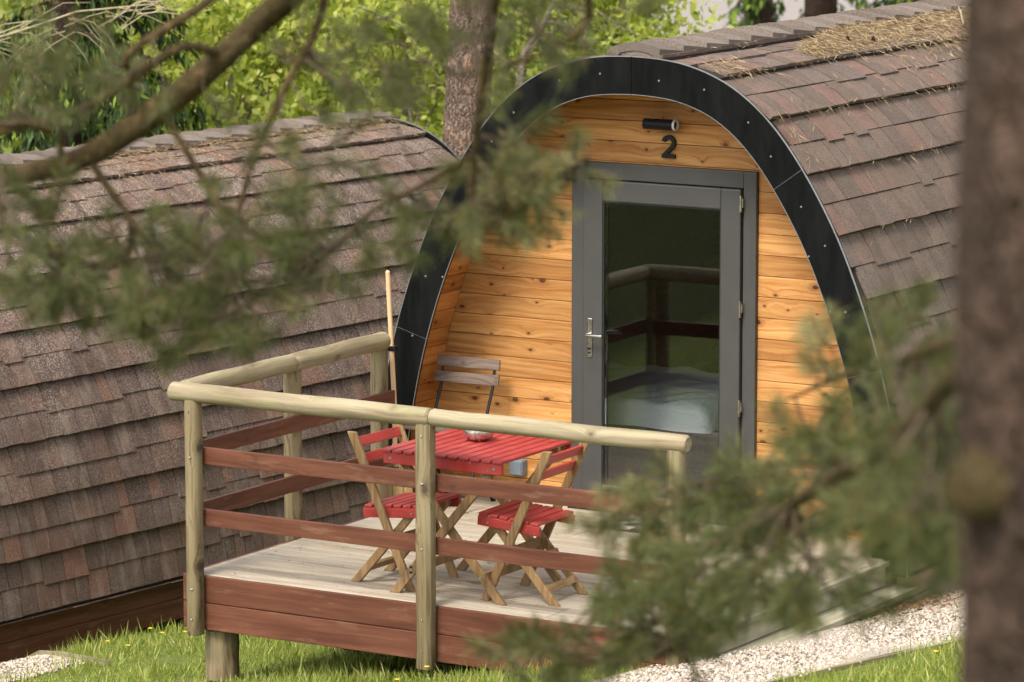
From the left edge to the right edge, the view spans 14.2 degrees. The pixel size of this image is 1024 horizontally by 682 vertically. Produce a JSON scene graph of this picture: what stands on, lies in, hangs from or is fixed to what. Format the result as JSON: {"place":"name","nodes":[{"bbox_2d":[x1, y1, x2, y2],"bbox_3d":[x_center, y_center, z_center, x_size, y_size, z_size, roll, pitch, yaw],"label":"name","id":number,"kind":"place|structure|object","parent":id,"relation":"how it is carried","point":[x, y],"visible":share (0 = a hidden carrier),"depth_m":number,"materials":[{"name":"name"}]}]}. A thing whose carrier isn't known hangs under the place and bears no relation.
{"place":"outdoors","nodes":[
{"label":"outdoors","id":0,"kind":"place"},
{"bbox_2d":[0,0,958,681],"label":"ground","id":1,"kind":"structure","parent":0,"point":[176,660],"depth_m":22.67,"materials":[{"name":"green plant"}]},
{"bbox_2d":[0,657,79,680],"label":"gravel patch","id":2,"kind":"object","parent":1,"relation":"on","point":[13,669],"visible":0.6,"depth_m":23.37,"materials":[{"name":"grey gravel"}]},
{"bbox_2d":[25,650,108,665],"bbox_3d":[-2.951,1.929,24.732,0.020,0.813,3.634,-4,10,-22],"label":"timber edging","id":3,"kind":"object","parent":1,"relation":"on","point":[66,655],"visible":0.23,"depth_m":23.70,"materials":[{"name":"beige wood"}]},
{"bbox_2d":[0,0,218,153],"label":"conifer","id":4,"kind":"object","parent":1,"relation":"on","point":[108,118],"visible":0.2,"depth_m":33.45,"materials":[{"name":"green plant"}]},
{"bbox_2d":[0,0,192,92],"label":"bare branch","id":5,"kind":"object","parent":4,"relation":"attached to","point":[76,20],"visible":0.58,"depth_m":31.01,"materials":[{"name":"brown wood"}]},
{"bbox_2d":[13,0,295,150],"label":"broadleaf tree","id":6,"kind":"object","parent":1,"relation":"on","point":[237,70],"depth_m":39.67,"materials":[{"name":"green plant"}]},
{"bbox_2d":[82,0,369,133],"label":"broadleaf tree","id":7,"kind":"object","parent":1,"relation":"on","point":[217,15],"visible":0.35,"depth_m":35.82,"materials":[{"name":"green plant"}]},
{"bbox_2d":[0,110,459,662],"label":"camping pod","id":8,"kind":"object","parent":1,"relation":"on","point":[92,482],"visible":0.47,"depth_m":26.39,"materials":[{"name":"wood"}]},
{"bbox_2d":[2,117,436,248],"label":"pine needle litter","id":9,"kind":"object","parent":8,"relation":"on","point":[204,143],"visible":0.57,"depth_m":28.11,"materials":[{"name":"brown plant"}]},
{"bbox_2d":[188,0,448,121],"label":"broadleaf tree","id":10,"kind":"object","parent":1,"relation":"on","point":[346,4],"visible":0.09,"depth_m":37.66,"materials":[{"name":"green plant"}]},
{"bbox_2d":[0,0,677,153],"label":"wood","id":11,"kind":"object","parent":1,"relation":"on","point":[13,6],"visible":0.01,"depth_m":51.51,"materials":[{"name":"green plant"}]},
{"bbox_2d":[279,0,516,137],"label":"broadleaf tree","id":12,"kind":"object","parent":1,"relation":"on","point":[430,116],"visible":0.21,"depth_m":34.93,"materials":[{"name":"green plant"}]},
{"bbox_2d":[442,0,492,157],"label":"pine tree","id":13,"kind":"object","parent":1,"relation":"on","point":[459,116],"visible":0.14,"depth_m":29.84,"materials":[{"name":"brown plant"}]},
{"bbox_2d":[0,592,959,681],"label":"grass","id":14,"kind":"structure","parent":1,"relation":"on","point":[332,671],"depth_m":21.41,"materials":[{"name":"green plant"}]},
{"bbox_2d":[0,589,960,681],"bbox_3d":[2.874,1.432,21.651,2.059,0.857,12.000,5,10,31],"label":"gravel path","id":15,"kind":"structure","parent":1,"relation":"on","point":[826,633],"depth_m":20.16,"materials":[{"name":"beige gravel"}]},
{"bbox_2d":[861,589,959,624],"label":"leaf litter","id":16,"kind":"object","parent":15,"relation":"on","point":[932,603],"visible":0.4,"depth_m":21.47,"materials":[{"name":"brown plant"}]},
{"bbox_2d":[358,1,644,88],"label":"sapling","id":17,"kind":"object","parent":1,"relation":"on","point":[521,69],"visible":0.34,"depth_m":32.05,"materials":[{"name":"brown plant"}]},
{"bbox_2d":[0,0,1023,681],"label":"pine tree","id":18,"kind":"object","parent":1,"relation":"on","point":[968,534],"visible":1,"depth_m":9.55,"materials":[{"name":"green plant"}]},
{"bbox_2d":[433,0,648,115],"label":"broadleaf tree","id":19,"kind":"object","parent":1,"relation":"on","point":[529,73],"visible":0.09,"depth_m":35.77,"materials":[{"name":"green plant"}]},
{"bbox_2d":[167,332,917,681],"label":"deck","id":20,"kind":"structure","parent":1,"relation":"on","point":[271,592],"depth_m":20.95,"materials":[{"name":"brown wood"}]},
{"bbox_2d":[388,345,397,351],"bbox_3d":[-0.684,0.044,22.939,0.067,0.030,0.090,5,10,31],"label":"tool clip","id":21,"kind":"object","parent":20,"relation":"attached to","point":[394,348],"visible":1,"depth_m":22.94,"materials":[{"name":"black metal"}]},
{"bbox_2d":[385,270,412,496],"bbox_3d":[-0.653,0.267,22.985,0.228,1.333,0.088,5,10,31],"label":"broom","id":22,"kind":"object","parent":20,"relation":"on","point":[395,490],"visible":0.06,"depth_m":22.96,"materials":[{"name":"brown wood"}]},
{"bbox_2d":[347,424,460,591],"bbox_3d":[-0.550,0.839,21.109,0.456,0.790,0.435,5,10,32],"label":"folding chair","id":23,"kind":"object","parent":20,"relation":"on","point":[402,505],"visible":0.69,"depth_m":21.02,"materials":[{"name":"red paint"}]},
{"bbox_2d":[404,355,500,500],"bbox_3d":[-0.331,0.521,23.082,0.430,0.819,0.442,5,10,28],"label":"bistro chair","id":24,"kind":"object","parent":20,"relation":"on","point":[442,375],"visible":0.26,"depth_m":23.17,"materials":[{"name":"grey wood"}]},
{"bbox_2d":[381,429,573,605],"bbox_3d":[-0.171,0.889,20.942,0.709,0.742,0.720,5,10,31],"label":"folding table","id":25,"kind":"object","parent":20,"relation":"on","point":[457,450],"visible":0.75,"depth_m":20.73,"materials":[{"name":"red paint"}]},
{"bbox_2d":[463,430,493,440],"bbox_3d":[-0.169,0.475,20.989,0.158,0.061,0.158,5,10,31],"label":"bowl","id":26,"kind":"object","parent":25,"relation":"on","point":[476,436],"visible":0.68,"depth_m":20.93,"materials":[{"name":"metal"}]},
{"bbox_2d":[477,442,588,606],"bbox_3d":[0.115,0.897,20.736,0.456,0.790,0.435,5,10,29],"label":"folding chair","id":27,"kind":"object","parent":20,"relation":"on","point":[514,518],"visible":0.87,"depth_m":20.66,"materials":[{"name":"brown wood"}]},
{"bbox_2d":[585,514,707,534],"bbox_3d":[0.738,1.006,22.553,0.560,0.012,0.385,5,10,31],"label":"doormat","id":28,"kind":"object","parent":20,"relation":"on","point":[630,527],"visible":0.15,"depth_m":22.52,"materials":[{"name":"rubber"}]},
{"bbox_2d":[531,0,738,71],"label":"broadleaf tree","id":29,"kind":"object","parent":1,"relation":"on","point":[668,25],"visible":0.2,"depth_m":37.86,"materials":[{"name":"green plant"}]},
{"bbox_2d":[388,0,964,605],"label":"camping pod","id":30,"kind":"object","parent":1,"relation":"on","point":[724,228],"visible":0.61,"depth_m":22.62,"materials":[{"name":"wood"}]},
{"bbox_2d":[607,361,718,492],"bbox_3d":[1.065,0.515,23.816,1.850,0.640,1.190,5,10,31],"label":"bed","id":31,"kind":"object","parent":30,"relation":"on","point":[680,400],"visible":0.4,"depth_m":23.43,"materials":[{"name":"white fabric"}]},
{"bbox_2d":[583,178,744,511],"bbox_3d":[0.836,0.034,22.652,0.997,1.804,0.198,5,10,31],"label":"door","id":32,"kind":"structure","parent":30,"relation":"in","point":[730,202],"depth_m":22.55,"materials":[{"name":"metal"}]},
{"bbox_2d":[700,3,963,242],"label":"pine needle litter","id":33,"kind":"object","parent":30,"relation":"on","point":[823,45],"visible":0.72,"depth_m":23.69,"materials":[{"name":"brown plant"}]},
{"bbox_2d":[958,7,963,23],"bbox_3d":[2.700,-1.968,24.826,0.034,0.098,0.418,1,9,3],"label":"stick","id":34,"kind":"object","parent":33,"relation":"on","point":[960,11],"visible":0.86,"depth_m":24.75,"materials":[{"name":"beige wood"}]},
{"bbox_2d":[721,0,785,27],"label":"conifer","id":35,"kind":"object","parent":1,"relation":"on","point":[754,12],"visible":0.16,"depth_m":61.86,"materials":[{"name":"green plant"}]},
{"bbox_2d":[795,0,867,17],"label":"conifer","id":36,"kind":"object","parent":1,"relation":"on","point":[816,7],"visible":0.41,"depth_m":67.82,"materials":[{"name":"green plant"}]},
{"bbox_2d":[764,638,959,681],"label":"timber edging","id":37,"kind":"object","parent":1,"relation":"on","point":[857,662],"visible":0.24,"depth_m":19.12,"materials":[{"name":"brown wood"}]},
{"bbox_2d":[854,0,920,8],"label":"conifer","id":38,"kind":"object","parent":1,"relation":"on","point":[884,2],"visible":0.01,"depth_m":60.17,"materials":[{"name":"green plant"}]},
{"bbox_2d":[651,0,882,35],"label":"road","id":39,"kind":"structure","parent":0,"point":[793,7],"depth_m":88.43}
]}

